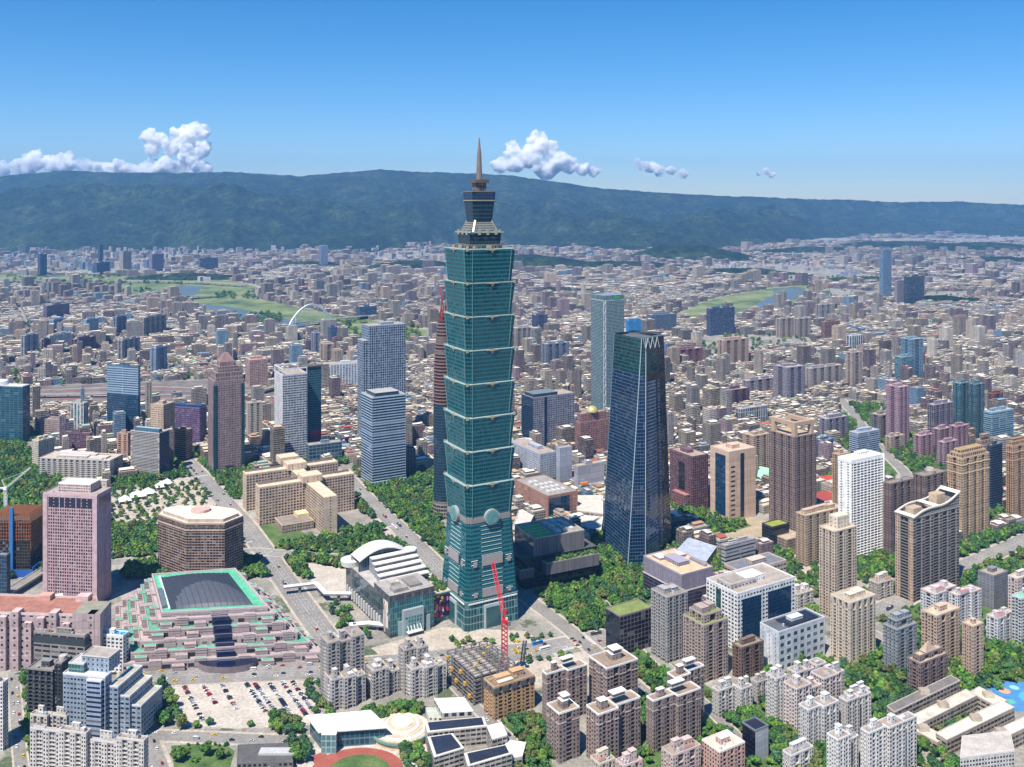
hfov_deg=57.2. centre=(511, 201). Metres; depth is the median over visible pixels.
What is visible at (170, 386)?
rail yard
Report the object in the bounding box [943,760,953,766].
tree
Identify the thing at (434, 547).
lawn
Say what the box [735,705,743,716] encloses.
tree
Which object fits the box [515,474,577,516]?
cinema building
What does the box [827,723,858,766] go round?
apartment block
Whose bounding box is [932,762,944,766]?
tree
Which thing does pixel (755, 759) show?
tree
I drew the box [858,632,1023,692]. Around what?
lawn
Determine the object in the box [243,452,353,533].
city hall
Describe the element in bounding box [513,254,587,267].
wooded hill
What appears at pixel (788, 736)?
tree
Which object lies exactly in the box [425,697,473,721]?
school hall
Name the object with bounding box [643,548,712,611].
office building
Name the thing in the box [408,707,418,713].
tree
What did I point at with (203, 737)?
road
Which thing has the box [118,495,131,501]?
tent
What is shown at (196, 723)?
tree
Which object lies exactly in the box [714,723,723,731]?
tree
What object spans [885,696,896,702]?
tree
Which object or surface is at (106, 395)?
rail track
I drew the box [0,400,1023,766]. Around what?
grove
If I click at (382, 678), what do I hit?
apartment block
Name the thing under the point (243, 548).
pavement
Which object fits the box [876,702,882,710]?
tree
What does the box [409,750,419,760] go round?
tree
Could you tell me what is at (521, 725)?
tree
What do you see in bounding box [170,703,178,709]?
tree
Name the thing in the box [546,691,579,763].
apartment tower
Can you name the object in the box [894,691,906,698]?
tree
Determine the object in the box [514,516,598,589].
shopping mall
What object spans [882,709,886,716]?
tree
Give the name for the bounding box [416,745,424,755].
tree
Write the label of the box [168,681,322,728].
car park
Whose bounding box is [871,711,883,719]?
tree
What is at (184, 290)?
river
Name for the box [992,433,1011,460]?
apartment building
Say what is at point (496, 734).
classroom wing
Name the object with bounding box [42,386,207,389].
rail track
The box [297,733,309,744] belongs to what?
tree
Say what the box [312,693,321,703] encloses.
tree
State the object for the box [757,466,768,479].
sports hall
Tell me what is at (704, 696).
pavement
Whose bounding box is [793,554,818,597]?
plaza
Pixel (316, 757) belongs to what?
running track apron
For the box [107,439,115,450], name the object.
apartment building
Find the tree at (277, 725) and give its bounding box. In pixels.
[272,719,283,733]
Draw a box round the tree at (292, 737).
[283,731,297,745]
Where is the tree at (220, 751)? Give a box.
[215,747,224,758]
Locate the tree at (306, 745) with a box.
[300,741,312,750]
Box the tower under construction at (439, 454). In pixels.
[433,305,446,519]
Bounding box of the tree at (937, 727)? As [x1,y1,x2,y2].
[934,724,942,730]
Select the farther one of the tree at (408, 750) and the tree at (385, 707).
the tree at (385, 707)
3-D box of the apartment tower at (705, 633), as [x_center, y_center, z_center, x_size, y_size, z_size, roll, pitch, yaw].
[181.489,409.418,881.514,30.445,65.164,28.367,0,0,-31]
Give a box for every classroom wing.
[425,716,486,747]
[427,733,463,766]
[464,744,511,766]
[487,722,506,747]
[505,739,525,766]
[887,675,959,715]
[915,689,976,730]
[917,723,939,753]
[936,700,1014,752]
[971,686,1006,710]
[992,716,1023,748]
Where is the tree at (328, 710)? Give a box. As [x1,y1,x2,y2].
[325,707,333,713]
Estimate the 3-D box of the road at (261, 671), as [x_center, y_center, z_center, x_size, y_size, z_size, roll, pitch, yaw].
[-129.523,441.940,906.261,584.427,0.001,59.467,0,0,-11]
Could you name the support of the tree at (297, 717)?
on the ground at (530, 621)
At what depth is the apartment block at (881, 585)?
1047.72 m
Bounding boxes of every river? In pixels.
[176,285,202,295]
[199,304,312,327]
[735,287,804,314]
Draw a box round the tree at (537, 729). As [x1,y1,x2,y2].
[529,725,543,734]
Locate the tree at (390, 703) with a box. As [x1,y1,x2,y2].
[387,700,394,706]
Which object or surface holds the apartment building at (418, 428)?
on the ground at (530, 621)
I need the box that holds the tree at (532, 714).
[525,709,537,719]
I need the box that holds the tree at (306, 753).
[302,747,310,760]
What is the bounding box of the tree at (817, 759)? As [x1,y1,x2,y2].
[810,752,823,766]
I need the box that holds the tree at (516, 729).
[511,723,521,736]
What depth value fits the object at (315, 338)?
2685.74 m
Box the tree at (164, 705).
[162,702,169,709]
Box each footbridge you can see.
[284,582,350,601]
[349,621,383,630]
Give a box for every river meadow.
[0,275,257,298]
[193,297,426,340]
[676,285,807,317]
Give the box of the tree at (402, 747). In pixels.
[399,744,407,753]
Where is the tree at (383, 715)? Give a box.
[380,712,389,717]
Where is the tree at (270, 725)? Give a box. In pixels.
[268,717,278,727]
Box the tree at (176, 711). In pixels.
[172,708,182,715]
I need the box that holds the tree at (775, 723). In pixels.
[770,719,782,726]
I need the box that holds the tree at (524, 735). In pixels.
[518,729,529,740]
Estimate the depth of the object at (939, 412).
1691.68 m
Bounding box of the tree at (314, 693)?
[309,691,319,697]
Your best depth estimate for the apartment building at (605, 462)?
1526.02 m
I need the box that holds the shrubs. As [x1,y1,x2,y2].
[117,480,1020,766]
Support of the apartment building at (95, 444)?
on the ground at (530, 621)
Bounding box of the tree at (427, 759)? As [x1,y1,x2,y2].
[423,753,431,766]
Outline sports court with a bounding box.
[983,682,1023,710]
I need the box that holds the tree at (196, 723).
[191,720,200,726]
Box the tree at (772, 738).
[768,734,775,742]
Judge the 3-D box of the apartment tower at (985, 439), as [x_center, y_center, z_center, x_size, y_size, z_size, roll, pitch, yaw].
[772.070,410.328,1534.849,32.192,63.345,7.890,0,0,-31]
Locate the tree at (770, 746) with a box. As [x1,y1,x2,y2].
[768,743,775,750]
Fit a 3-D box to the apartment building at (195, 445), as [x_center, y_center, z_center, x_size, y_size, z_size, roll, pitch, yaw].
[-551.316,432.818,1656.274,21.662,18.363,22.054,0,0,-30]
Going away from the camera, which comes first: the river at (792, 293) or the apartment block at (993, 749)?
the apartment block at (993, 749)
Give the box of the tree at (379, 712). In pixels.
[376,709,385,717]
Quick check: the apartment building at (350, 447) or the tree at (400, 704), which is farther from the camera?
the apartment building at (350, 447)
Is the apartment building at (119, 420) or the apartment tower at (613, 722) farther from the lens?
the apartment building at (119, 420)
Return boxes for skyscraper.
[442,138,518,631]
[602,330,670,565]
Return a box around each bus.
[532,639,542,644]
[539,645,550,650]
[590,630,601,635]
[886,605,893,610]
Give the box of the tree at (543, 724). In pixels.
[540,720,546,731]
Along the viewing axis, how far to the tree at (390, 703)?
813.51 m
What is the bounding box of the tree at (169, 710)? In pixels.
[165,706,172,713]
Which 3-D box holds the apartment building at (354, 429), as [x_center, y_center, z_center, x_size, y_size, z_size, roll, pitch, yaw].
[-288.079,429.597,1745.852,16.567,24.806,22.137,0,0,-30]
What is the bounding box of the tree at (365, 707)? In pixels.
[359,705,369,710]
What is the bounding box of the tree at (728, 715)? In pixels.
[724,710,735,722]
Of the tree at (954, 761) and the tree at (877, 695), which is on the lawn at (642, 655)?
the tree at (877, 695)
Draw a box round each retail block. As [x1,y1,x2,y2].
[512,510,533,531]
[577,495,602,515]
[581,515,602,532]
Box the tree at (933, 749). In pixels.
[928,746,938,753]
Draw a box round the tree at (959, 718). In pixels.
[955,716,962,721]
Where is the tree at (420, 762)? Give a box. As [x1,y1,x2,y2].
[415,759,424,766]
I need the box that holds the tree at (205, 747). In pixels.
[199,740,211,755]
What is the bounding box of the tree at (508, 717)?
[506,712,513,722]
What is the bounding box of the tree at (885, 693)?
[881,690,890,696]
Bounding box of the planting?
[424,549,597,590]
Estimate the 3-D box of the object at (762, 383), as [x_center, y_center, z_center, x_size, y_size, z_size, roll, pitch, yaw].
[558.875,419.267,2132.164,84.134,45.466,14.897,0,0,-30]
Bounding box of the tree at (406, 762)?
[402,757,412,766]
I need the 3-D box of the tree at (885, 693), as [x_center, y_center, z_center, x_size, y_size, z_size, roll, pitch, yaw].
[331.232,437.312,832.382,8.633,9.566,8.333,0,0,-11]
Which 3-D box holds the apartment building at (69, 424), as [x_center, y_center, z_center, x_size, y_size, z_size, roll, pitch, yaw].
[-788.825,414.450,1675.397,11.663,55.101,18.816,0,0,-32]
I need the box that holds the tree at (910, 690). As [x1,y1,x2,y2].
[903,687,915,694]
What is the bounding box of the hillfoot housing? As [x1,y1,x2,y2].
[0,235,1023,284]
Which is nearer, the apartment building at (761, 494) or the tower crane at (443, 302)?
the tower crane at (443, 302)
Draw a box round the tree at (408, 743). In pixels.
[398,739,410,746]
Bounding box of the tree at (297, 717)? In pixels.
[291,714,302,724]
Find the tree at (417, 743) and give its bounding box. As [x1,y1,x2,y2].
[412,738,422,748]
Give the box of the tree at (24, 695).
[21,691,26,700]
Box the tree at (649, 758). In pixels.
[645,756,653,763]
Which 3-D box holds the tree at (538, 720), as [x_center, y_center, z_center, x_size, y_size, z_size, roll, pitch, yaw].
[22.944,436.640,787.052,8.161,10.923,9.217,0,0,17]
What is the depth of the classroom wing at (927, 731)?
764.67 m
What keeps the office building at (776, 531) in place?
on the ground at (530, 621)
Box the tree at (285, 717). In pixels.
[279,711,292,723]
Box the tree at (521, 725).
[518,722,526,730]
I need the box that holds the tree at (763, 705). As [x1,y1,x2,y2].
[760,701,765,711]
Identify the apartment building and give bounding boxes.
[48,432,58,443]
[54,446,62,450]
[59,412,65,445]
[62,434,68,449]
[66,419,73,430]
[78,423,89,431]
[86,436,92,450]
[89,436,100,452]
[99,433,113,438]
[101,429,106,452]
[101,468,110,484]
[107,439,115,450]
[113,410,125,437]
[118,466,137,476]
[123,458,128,466]
[134,417,139,428]
[166,427,173,469]
[193,441,204,453]
[245,443,254,450]
[245,450,252,462]
[247,432,260,446]
[252,450,259,457]
[252,460,272,468]
[257,452,269,460]
[258,445,269,452]
[262,455,269,460]
[270,424,284,465]
[320,453,332,458]
[321,428,330,432]
[321,432,329,438]
[337,430,353,439]
[339,425,352,431]
[341,435,349,442]
[342,447,348,456]
[343,449,356,462]
[346,444,356,449]
[347,437,360,444]
[351,426,356,434]
[353,455,360,467]
[406,412,411,444]
[406,444,415,471]
[412,421,424,444]
[416,438,426,455]
[416,456,428,471]
[513,433,522,439]
[519,468,539,476]
[524,504,545,520]
[529,430,541,444]
[546,441,556,449]
[553,508,568,517]
[556,424,574,441]
[557,439,567,445]
[564,514,580,526]
[568,442,574,450]
[570,486,580,494]
[572,453,585,463]
[572,511,586,518]
[578,435,593,459]
[578,486,592,494]
[594,448,606,455]
[594,454,606,459]
[602,458,606,468]
[670,512,687,525]
[671,525,681,541]
[672,443,682,446]
[674,435,677,443]
[675,525,693,544]
[677,423,693,434]
[678,428,695,445]
[683,514,694,523]
[683,520,708,530]
[687,416,696,430]
[687,443,698,449]
[694,530,700,539]
[696,426,701,432]
[696,432,701,438]
[696,442,710,451]
[699,529,715,545]
[702,419,720,444]
[703,405,715,420]
[713,569,728,575]
[714,532,729,545]
[719,417,730,431]
[721,432,726,442]
[725,431,734,436]
[727,436,735,442]
[732,436,741,441]
[734,430,748,438]
[742,421,759,430]
[755,537,773,554]
[756,490,766,498]
[756,498,768,513]
[762,424,770,432]
[816,456,828,461]
[817,462,831,470]
[818,440,832,460]
[821,479,831,491]
[824,430,839,442]
[833,444,845,448]
[885,475,892,480]
[988,398,1006,409]
[989,518,1008,529]
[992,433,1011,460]
[996,513,1015,524]
[1011,514,1023,523]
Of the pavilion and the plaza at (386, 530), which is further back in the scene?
the plaza at (386, 530)
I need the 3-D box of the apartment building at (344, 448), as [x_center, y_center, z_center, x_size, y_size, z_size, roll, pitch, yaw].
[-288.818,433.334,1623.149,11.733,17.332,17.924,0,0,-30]
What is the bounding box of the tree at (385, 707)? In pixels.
[383,704,389,712]
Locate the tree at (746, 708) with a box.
[741,704,752,715]
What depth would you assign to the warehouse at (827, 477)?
1474.50 m
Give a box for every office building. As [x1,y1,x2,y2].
[0,552,10,593]
[33,627,88,661]
[39,416,68,435]
[63,429,92,449]
[63,645,161,737]
[103,627,128,671]
[117,429,130,457]
[175,402,206,442]
[175,426,192,459]
[306,439,341,460]
[327,360,356,384]
[606,598,650,652]
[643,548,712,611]
[670,446,707,508]
[706,562,794,647]
[721,535,754,565]
[724,552,785,571]
[742,716,768,760]
[760,607,824,670]
[762,519,795,554]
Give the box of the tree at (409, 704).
[406,700,412,708]
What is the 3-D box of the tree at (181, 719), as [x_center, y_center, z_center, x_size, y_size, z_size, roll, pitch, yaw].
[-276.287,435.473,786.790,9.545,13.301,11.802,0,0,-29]
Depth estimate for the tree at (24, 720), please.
787.77 m
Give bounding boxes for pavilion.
[237,743,293,766]
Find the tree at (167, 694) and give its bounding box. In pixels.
[162,692,171,698]
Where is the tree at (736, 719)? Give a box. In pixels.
[731,714,741,726]
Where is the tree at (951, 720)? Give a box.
[948,717,955,723]
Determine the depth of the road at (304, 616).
1125.78 m
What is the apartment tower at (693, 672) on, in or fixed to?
on the lawn at (642, 655)
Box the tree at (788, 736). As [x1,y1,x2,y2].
[781,731,791,739]
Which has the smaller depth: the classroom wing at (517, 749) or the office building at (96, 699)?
the classroom wing at (517, 749)
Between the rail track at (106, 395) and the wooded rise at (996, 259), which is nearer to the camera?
the rail track at (106, 395)
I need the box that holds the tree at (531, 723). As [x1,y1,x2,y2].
[526,719,536,727]
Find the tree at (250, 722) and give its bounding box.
[247,719,254,726]
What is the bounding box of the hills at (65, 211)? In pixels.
[0,169,1023,253]
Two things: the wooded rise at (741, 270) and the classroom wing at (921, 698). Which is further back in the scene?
the wooded rise at (741, 270)
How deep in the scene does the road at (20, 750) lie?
800.14 m
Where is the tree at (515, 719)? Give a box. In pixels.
[511,714,522,724]
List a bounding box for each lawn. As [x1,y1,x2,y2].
[4,446,51,506]
[171,744,234,766]
[260,524,329,552]
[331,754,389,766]
[332,532,401,554]
[371,488,443,557]
[502,710,551,766]
[542,569,650,631]
[604,648,880,766]
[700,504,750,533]
[848,451,924,475]
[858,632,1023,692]
[877,553,1023,640]
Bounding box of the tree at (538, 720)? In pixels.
[535,716,541,726]
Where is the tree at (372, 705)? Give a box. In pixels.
[367,702,378,709]
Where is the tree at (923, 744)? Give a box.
[918,740,929,750]
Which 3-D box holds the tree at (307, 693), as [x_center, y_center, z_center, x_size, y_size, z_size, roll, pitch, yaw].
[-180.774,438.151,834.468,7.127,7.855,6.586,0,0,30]
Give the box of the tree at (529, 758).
[525,755,536,762]
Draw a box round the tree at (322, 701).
[317,696,325,705]
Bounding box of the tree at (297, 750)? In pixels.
[288,744,303,762]
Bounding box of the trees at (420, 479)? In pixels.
[0,273,1023,578]
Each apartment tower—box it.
[27,653,71,714]
[542,654,587,721]
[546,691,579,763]
[586,686,640,758]
[589,643,637,702]
[646,677,700,752]
[651,583,687,663]
[666,656,704,724]
[683,600,727,682]
[742,429,768,468]
[769,414,815,530]
[796,502,837,566]
[819,511,856,616]
[830,586,875,664]
[832,449,849,503]
[838,449,884,555]
[883,474,913,553]
[883,609,916,670]
[894,485,960,602]
[913,466,946,505]
[922,601,959,663]
[946,443,989,538]
[962,617,983,674]
[977,432,991,450]
[1005,435,1023,518]
[1008,568,1023,609]
[1012,587,1023,644]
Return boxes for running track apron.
[310,753,326,763]
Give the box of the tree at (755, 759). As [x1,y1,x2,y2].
[751,755,760,766]
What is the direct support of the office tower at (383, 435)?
on the ground at (530, 621)
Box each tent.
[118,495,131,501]
[129,490,146,498]
[142,487,155,493]
[155,481,167,490]
[163,478,172,483]
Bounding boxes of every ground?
[0,237,1023,766]
[111,477,242,524]
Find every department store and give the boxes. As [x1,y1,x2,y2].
[511,438,555,477]
[556,445,571,482]
[574,460,603,488]
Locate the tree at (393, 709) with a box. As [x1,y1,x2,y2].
[387,706,397,713]
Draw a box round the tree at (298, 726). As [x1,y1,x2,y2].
[292,721,304,732]
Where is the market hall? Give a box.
[678,538,716,563]
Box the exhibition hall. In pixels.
[115,568,319,673]
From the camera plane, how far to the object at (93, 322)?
3120.34 m
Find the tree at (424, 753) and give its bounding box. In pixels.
[421,751,428,757]
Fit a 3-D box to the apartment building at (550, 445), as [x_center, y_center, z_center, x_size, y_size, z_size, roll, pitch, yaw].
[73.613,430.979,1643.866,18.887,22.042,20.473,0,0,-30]
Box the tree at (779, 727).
[774,724,784,732]
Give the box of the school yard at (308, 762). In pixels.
[292,734,430,766]
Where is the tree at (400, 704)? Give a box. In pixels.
[393,698,406,710]
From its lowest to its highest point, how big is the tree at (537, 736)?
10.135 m
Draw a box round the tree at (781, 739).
[777,736,787,742]
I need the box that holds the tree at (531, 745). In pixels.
[525,740,539,751]
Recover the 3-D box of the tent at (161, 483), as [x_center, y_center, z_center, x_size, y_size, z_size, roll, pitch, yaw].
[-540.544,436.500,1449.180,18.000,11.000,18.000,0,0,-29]
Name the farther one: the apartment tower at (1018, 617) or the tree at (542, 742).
the apartment tower at (1018, 617)
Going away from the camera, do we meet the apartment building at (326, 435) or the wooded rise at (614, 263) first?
the apartment building at (326, 435)
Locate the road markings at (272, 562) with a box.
[195,467,324,638]
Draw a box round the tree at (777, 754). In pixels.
[770,747,782,764]
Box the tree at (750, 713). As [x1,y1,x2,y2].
[745,711,753,716]
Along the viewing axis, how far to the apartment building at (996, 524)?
1252.65 m
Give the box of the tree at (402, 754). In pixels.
[399,751,407,759]
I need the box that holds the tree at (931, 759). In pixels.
[926,753,940,765]
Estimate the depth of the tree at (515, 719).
786.70 m
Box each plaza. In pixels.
[307,563,347,596]
[372,627,558,668]
[373,516,395,537]
[527,653,588,687]
[725,518,795,538]
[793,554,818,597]
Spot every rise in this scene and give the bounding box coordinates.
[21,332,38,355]
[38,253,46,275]
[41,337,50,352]
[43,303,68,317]
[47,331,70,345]
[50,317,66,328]
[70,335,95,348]
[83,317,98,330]
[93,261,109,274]
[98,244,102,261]
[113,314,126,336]
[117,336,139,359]
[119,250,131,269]
[124,273,231,279]
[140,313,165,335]
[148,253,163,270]
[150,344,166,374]
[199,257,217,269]
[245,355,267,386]
[262,261,360,266]
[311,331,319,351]
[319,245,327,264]
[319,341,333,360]
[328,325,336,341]
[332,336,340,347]
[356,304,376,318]
[445,264,554,268]
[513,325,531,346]
[526,287,593,290]
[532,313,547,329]
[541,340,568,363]
[566,261,686,267]
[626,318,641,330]
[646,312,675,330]
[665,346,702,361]
[690,268,794,274]
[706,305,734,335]
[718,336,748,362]
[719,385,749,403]
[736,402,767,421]
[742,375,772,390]
[745,247,867,252]
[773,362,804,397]
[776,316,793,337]
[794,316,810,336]
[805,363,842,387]
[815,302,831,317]
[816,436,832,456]
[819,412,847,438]
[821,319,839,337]
[826,276,901,280]
[832,241,946,248]
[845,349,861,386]
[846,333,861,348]
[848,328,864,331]
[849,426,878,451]
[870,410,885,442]
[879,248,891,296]
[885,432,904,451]
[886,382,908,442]
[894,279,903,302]
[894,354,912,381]
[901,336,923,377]
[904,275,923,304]
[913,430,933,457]
[924,295,994,301]
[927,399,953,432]
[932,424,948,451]
[933,256,1023,261]
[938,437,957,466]
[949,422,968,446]
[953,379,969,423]
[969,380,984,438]
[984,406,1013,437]
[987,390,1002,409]
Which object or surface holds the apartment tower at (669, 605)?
on the ground at (530, 621)
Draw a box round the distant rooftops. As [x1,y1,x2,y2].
[0,231,1023,601]
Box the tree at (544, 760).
[540,757,549,766]
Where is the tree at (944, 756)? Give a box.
[940,751,950,760]
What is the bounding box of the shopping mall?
[341,540,450,637]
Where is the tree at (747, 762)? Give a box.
[745,759,751,766]
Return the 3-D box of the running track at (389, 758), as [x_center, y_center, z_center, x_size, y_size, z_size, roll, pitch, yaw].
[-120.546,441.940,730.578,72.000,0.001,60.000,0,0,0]
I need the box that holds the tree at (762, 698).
[758,695,765,702]
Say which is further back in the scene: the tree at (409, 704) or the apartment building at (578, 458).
the apartment building at (578, 458)
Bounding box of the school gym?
[306,710,388,753]
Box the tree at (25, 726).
[19,721,29,733]
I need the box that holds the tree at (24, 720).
[19,717,29,725]
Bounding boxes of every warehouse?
[816,491,831,501]
[819,475,831,480]
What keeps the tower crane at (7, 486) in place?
on the construction site at (21, 535)
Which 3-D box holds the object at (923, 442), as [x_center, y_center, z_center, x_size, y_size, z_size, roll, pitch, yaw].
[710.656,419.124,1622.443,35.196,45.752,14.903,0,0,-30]
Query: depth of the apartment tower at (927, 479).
1204.92 m
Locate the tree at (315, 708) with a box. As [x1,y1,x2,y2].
[312,705,319,712]
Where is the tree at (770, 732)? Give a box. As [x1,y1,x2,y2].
[768,729,776,741]
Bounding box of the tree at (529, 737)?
[525,735,534,742]
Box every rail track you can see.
[40,394,190,397]
[40,396,190,399]
[41,388,265,392]
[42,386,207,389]
[42,398,190,401]
[43,384,207,387]
[51,382,263,386]
[70,390,266,394]
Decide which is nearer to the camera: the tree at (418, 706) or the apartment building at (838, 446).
the tree at (418, 706)
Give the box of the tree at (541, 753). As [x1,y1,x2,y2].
[536,748,547,761]
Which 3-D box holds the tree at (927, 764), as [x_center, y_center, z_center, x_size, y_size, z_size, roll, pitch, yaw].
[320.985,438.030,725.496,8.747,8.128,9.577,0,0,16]
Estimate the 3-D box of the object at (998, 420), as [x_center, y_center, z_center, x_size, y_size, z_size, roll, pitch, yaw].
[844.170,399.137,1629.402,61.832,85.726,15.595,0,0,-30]
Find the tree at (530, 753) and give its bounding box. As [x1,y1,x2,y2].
[524,749,537,757]
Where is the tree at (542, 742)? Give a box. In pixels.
[538,740,546,748]
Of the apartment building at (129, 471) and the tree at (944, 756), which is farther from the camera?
the apartment building at (129, 471)
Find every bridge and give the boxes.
[190,295,215,297]
[287,304,334,324]
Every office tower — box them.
[0,379,29,441]
[43,477,110,600]
[70,399,87,428]
[107,363,139,431]
[131,426,168,478]
[150,400,174,455]
[208,352,244,471]
[274,362,306,459]
[301,364,321,442]
[357,321,405,437]
[361,387,406,485]
[521,389,574,446]
[575,405,608,450]
[591,293,623,409]
[710,441,755,519]
[987,440,1001,508]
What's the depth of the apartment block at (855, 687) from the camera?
801.63 m
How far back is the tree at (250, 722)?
790.05 m
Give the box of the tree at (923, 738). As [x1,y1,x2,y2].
[917,735,929,748]
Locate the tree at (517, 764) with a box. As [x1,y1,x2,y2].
[514,762,524,766]
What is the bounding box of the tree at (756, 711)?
[752,707,761,714]
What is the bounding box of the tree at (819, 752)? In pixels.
[814,747,821,755]
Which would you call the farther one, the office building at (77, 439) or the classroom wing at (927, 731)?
the office building at (77, 439)
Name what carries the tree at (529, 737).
on the lawn at (508, 724)
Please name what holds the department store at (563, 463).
on the ground at (530, 621)
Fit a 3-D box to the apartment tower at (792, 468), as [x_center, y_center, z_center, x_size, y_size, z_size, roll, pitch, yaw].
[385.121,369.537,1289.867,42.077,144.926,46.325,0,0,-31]
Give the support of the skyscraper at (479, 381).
on the ground at (530, 621)
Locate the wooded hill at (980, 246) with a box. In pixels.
[925,242,1023,251]
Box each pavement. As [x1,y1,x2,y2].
[6,670,29,766]
[111,547,432,573]
[116,672,172,766]
[143,421,338,647]
[159,728,311,746]
[162,628,606,686]
[348,468,443,563]
[446,672,517,739]
[518,595,654,692]
[606,600,741,734]
[838,399,912,474]
[876,532,1023,619]
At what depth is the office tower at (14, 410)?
1724.99 m
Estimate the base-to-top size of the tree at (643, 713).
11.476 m
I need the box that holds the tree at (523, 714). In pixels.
[516,712,526,721]
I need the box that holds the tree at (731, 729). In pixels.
[724,725,733,731]
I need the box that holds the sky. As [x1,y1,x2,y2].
[0,0,1023,204]
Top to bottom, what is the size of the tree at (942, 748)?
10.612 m
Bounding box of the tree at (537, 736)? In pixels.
[530,732,540,740]
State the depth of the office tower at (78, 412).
1737.55 m
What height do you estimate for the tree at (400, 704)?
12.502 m
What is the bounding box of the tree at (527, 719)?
[523,715,530,722]
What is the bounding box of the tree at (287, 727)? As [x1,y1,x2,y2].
[282,722,293,733]
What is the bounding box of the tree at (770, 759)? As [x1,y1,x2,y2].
[765,755,777,765]
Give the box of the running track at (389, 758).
[312,748,402,766]
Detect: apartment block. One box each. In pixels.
[0,677,7,750]
[30,704,68,727]
[30,721,148,766]
[32,434,54,465]
[39,451,122,478]
[246,399,261,436]
[320,625,364,701]
[324,663,365,710]
[365,657,399,700]
[398,635,427,694]
[406,653,445,699]
[483,665,534,720]
[590,746,614,766]
[615,747,642,766]
[661,734,700,766]
[702,729,744,766]
[712,676,734,717]
[732,634,763,677]
[735,675,752,710]
[751,670,765,705]
[766,664,786,720]
[782,737,813,766]
[783,666,838,729]
[787,657,826,679]
[795,582,813,609]
[798,690,838,744]
[824,661,844,695]
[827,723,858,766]
[839,685,870,737]
[844,680,869,693]
[860,711,916,766]
[869,570,892,600]
[907,641,947,690]
[921,579,956,620]
[949,584,981,624]
[960,730,1014,766]
[978,565,1007,609]
[986,606,1011,642]
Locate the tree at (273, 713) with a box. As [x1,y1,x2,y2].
[267,707,280,722]
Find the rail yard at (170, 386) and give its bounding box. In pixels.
[40,380,273,402]
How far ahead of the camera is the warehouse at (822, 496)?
1384.15 m
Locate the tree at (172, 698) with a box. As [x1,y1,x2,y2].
[166,694,178,703]
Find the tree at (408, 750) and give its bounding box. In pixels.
[405,747,413,756]
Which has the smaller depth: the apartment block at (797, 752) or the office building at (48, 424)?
the apartment block at (797, 752)
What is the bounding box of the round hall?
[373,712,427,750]
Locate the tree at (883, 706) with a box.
[880,701,886,711]
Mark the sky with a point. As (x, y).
(869, 100)
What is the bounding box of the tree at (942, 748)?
[937,744,946,753]
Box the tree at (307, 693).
[304,690,311,698]
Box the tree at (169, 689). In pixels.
[162,686,174,697]
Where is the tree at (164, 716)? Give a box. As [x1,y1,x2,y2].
[158,710,173,725]
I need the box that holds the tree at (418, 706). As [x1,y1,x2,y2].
[413,702,424,713]
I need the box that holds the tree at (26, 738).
[23,734,29,744]
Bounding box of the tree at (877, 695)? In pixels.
[874,690,882,700]
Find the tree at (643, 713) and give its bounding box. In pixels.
[640,708,645,721]
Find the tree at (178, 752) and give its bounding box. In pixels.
[169,746,186,761]
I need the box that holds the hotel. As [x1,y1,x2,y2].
[157,505,243,571]
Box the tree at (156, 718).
[154,710,161,723]
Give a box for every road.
[8,671,27,766]
[111,548,442,574]
[112,629,605,684]
[119,672,168,766]
[144,421,370,699]
[156,730,314,745]
[342,469,443,580]
[446,670,517,740]
[520,596,652,693]
[603,600,741,738]
[814,597,948,669]
[840,399,912,476]
[876,533,1023,615]
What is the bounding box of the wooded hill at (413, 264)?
[368,260,445,268]
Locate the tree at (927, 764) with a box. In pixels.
[922,762,931,766]
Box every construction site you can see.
[0,504,42,576]
[446,640,514,705]
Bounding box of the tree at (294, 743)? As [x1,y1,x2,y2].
[289,741,300,746]
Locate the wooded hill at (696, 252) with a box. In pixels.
[631,244,754,260]
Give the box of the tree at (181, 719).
[175,714,187,728]
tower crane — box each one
[0,467,29,505]
[440,286,444,313]
[491,561,510,670]
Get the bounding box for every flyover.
[0,280,247,286]
[10,567,42,593]
[40,390,144,397]
[245,384,273,394]
[319,315,573,321]
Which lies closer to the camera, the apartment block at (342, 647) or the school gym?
the school gym
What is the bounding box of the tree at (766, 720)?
[761,718,770,725]
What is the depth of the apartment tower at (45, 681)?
799.04 m
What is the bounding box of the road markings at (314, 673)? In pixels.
[153,642,599,680]
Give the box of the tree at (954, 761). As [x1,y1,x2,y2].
[947,755,959,766]
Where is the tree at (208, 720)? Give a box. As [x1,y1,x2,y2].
[205,717,213,724]
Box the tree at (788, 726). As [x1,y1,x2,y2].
[785,723,792,730]

